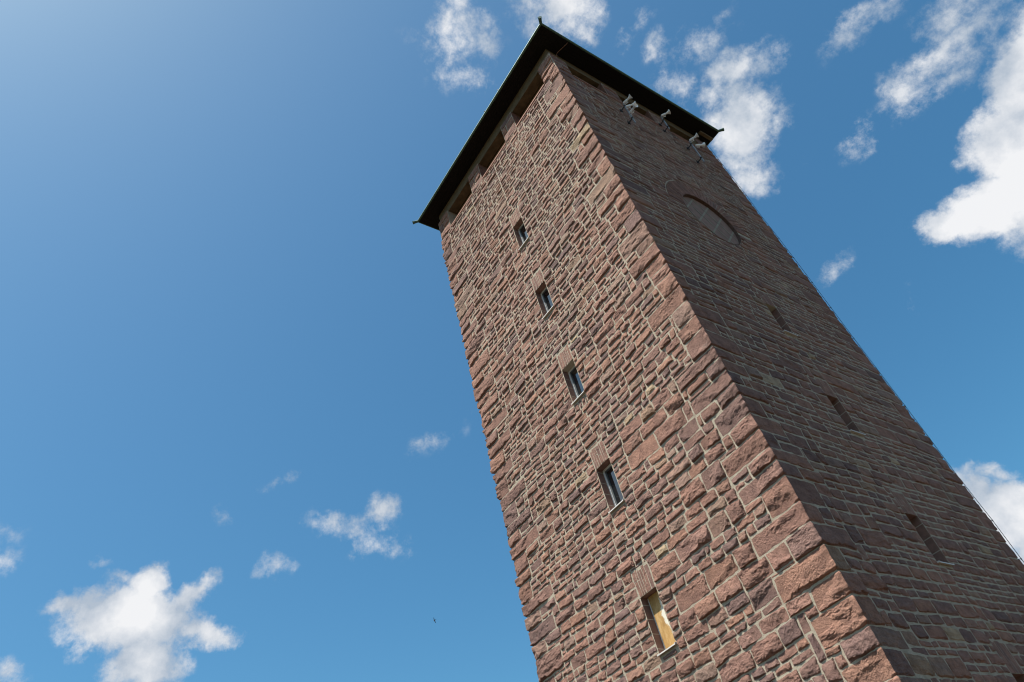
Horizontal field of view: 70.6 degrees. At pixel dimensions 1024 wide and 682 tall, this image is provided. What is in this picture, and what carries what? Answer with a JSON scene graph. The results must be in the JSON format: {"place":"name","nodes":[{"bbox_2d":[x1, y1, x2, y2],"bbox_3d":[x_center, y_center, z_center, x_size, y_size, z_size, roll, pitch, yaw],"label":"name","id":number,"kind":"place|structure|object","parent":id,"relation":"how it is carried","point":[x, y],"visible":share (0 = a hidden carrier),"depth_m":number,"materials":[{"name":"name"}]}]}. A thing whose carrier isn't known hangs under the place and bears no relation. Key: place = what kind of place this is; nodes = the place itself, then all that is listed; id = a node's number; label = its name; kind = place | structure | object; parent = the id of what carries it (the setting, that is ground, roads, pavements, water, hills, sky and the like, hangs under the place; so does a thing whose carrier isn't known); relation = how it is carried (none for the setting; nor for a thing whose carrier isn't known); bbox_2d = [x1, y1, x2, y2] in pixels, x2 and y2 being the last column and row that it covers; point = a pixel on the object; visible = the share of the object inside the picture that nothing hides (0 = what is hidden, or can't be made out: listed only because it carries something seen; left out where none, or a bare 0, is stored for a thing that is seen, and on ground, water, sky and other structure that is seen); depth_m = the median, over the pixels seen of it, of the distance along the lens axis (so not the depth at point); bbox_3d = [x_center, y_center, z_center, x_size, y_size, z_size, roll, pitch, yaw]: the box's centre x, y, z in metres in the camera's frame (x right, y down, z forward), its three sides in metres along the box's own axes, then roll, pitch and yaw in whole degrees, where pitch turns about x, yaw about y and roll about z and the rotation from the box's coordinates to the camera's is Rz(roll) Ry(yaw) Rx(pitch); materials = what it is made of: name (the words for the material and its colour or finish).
{"place":"outdoors","nodes":[
{"label":"outdoors","id":0,"kind":"place"},
{"bbox_2d":[0,0,1023,681],"label":"sky","id":1,"kind":"structure","parent":0,"point":[242,438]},
{"label":"forecourt","id":2,"kind":"structure","parent":0,"visible":0},
{"bbox_2d":[412,16,1023,681],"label":"stone tower","id":3,"kind":"structure","parent":2,"relation":"on","point":[714,454],"depth_m":15.88,"materials":[{"name":"red stone"}]},
{"bbox_2d":[513,218,528,249],"bbox_3d":[0.396,-3.234,22.096,0.420,1.285,0.590,18,-53,-31],"label":"window","id":4,"kind":"structure","parent":3,"relation":"in","point":[521,234],"depth_m":22.37,"materials":[{"name":"glass"}]},
{"bbox_2d":[535,281,553,318],"bbox_3d":[1.016,-1.095,19.999,0.420,1.285,0.590,18,-53,-31],"label":"window","id":5,"kind":"structure","parent":3,"relation":"in","point":[544,299],"depth_m":20.24,"materials":[{"name":"glass"}]},
{"bbox_2d":[562,359,584,404],"bbox_3d":[1.636,1.043,17.902,0.420,1.285,0.590,18,-53,-31],"label":"window","id":6,"kind":"structure","parent":3,"relation":"in","point":[575,387],"depth_m":18.11,"materials":[{"name":"glass"}]},
{"bbox_2d":[596,458,624,513],"bbox_3d":[2.256,3.182,15.805,0.420,1.285,0.590,18,-53,-31],"label":"window","id":7,"kind":"structure","parent":3,"relation":"in","point":[605,472],"depth_m":15.98,"materials":[{"name":"glass"}]},
{"bbox_2d":[619,103,635,124],"bbox_3d":[3.696,-7.223,23.166,0.100,1.270,0.255,18,-53,-31],"label":"speaker pole","id":8,"kind":"object","parent":3,"relation":"attached to","point":[624,105],"visible":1,"depth_m":23.02,"materials":[{"name":"grey metal"}]},
{"bbox_2d":[623,94,631,104],"bbox_3d":[3.739,-7.810,23.429,0.326,0.225,0.190,-42,-49,19],"label":"horn loudspeaker","id":9,"kind":"object","parent":8,"relation":"attached to","point":[628,98],"visible":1,"depth_m":23.39,"materials":[{"name":"white plastic"}]},
{"bbox_2d":[629,103,637,114],"bbox_3d":[3.844,-7.366,22.981,0.190,0.225,0.326,9,-35,-24],"label":"horn loudspeaker","id":10,"kind":"object","parent":8,"relation":"attached to","point":[635,105],"visible":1,"depth_m":22.94,"materials":[{"name":"white plastic"}]},
{"bbox_2d":[640,586,676,656],"bbox_3d":[2.875,5.321,13.708,0.420,1.285,0.590,18,-53,-31],"label":"window","id":11,"kind":"structure","parent":3,"relation":"in","point":[662,633],"depth_m":13.80,"materials":[{"name":"glass"}]},
{"bbox_2d":[659,116,669,131],"bbox_3d":[5.266,-7.511,25.145,0.100,0.870,0.255,18,-53,-31],"label":"speaker pole","id":12,"kind":"object","parent":3,"relation":"attached to","point":[663,120],"visible":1,"depth_m":25.08,"materials":[{"name":"grey metal"}]},
{"bbox_2d":[661,109,670,116],"bbox_3d":[5.367,-7.931,25.278,0.326,0.225,0.190,-26,-44,1],"label":"horn loudspeaker","id":13,"kind":"object","parent":12,"relation":"attached to","point":[667,112],"visible":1,"depth_m":25.26,"materials":[{"name":"white plastic"}]},
{"bbox_2d":[687,141,704,163],"bbox_3d":[6.264,-6.432,24.791,0.100,1.370,0.255,18,-53,-31],"label":"speaker pole","id":14,"kind":"object","parent":3,"relation":"attached to","point":[700,156],"visible":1,"depth_m":24.65,"materials":[{"name":"grey metal"}]},
{"bbox_2d":[689,133,698,141],"bbox_3d":[6.306,-7.041,25.090,0.326,0.225,0.190,-34,-46,12],"label":"horn loudspeaker","id":15,"kind":"object","parent":14,"relation":"attached to","point":[692,138],"visible":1,"depth_m":25.06,"materials":[{"name":"white plastic"}]},
{"bbox_2d":[695,142,704,147],"bbox_3d":[6.483,-6.743,24.946,0.326,0.225,0.190,-6,-44,-13],"label":"horn loudspeaker","id":16,"kind":"object","parent":14,"relation":"attached to","point":[702,145],"visible":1,"depth_m":24.93,"materials":[{"name":"white plastic"}]},
{"bbox_2d":[765,303,797,336],"bbox_3d":[6.532,-0.417,17.910,0.590,1.235,0.420,18,-53,-31],"label":"window","id":17,"kind":"structure","parent":3,"relation":"in","point":[773,310],"depth_m":18.11,"materials":[{"name":"stone"}]},
{"bbox_2d":[826,394,865,435],"bbox_3d":[7.150,1.716,15.819,0.590,1.235,0.420,18,-53,-31],"label":"window","id":18,"kind":"structure","parent":3,"relation":"in","point":[835,402],"depth_m":15.99,"materials":[{"name":"stone"}]},
{"bbox_2d":[703,139,1023,561],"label":"lightning conductor","id":19,"kind":"object","parent":3,"relation":"attached to","point":[876,368],"visible":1,"depth_m":19.38,"materials":[{"name":"metal"}]},
{"bbox_2d":[905,513,954,565],"bbox_3d":[7.768,3.848,13.728,0.590,1.235,0.420,18,-53,-31],"label":"window","id":20,"kind":"structure","parent":3,"relation":"in","point":[915,521],"depth_m":13.86,"materials":[{"name":"stone"}]},
{"bbox_2d":[1011,673,1023,681],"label":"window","id":21,"kind":"structure","parent":3,"relation":"in","point":[1018,677],"depth_m":12.07,"materials":[{"name":"stone"}]}
]}

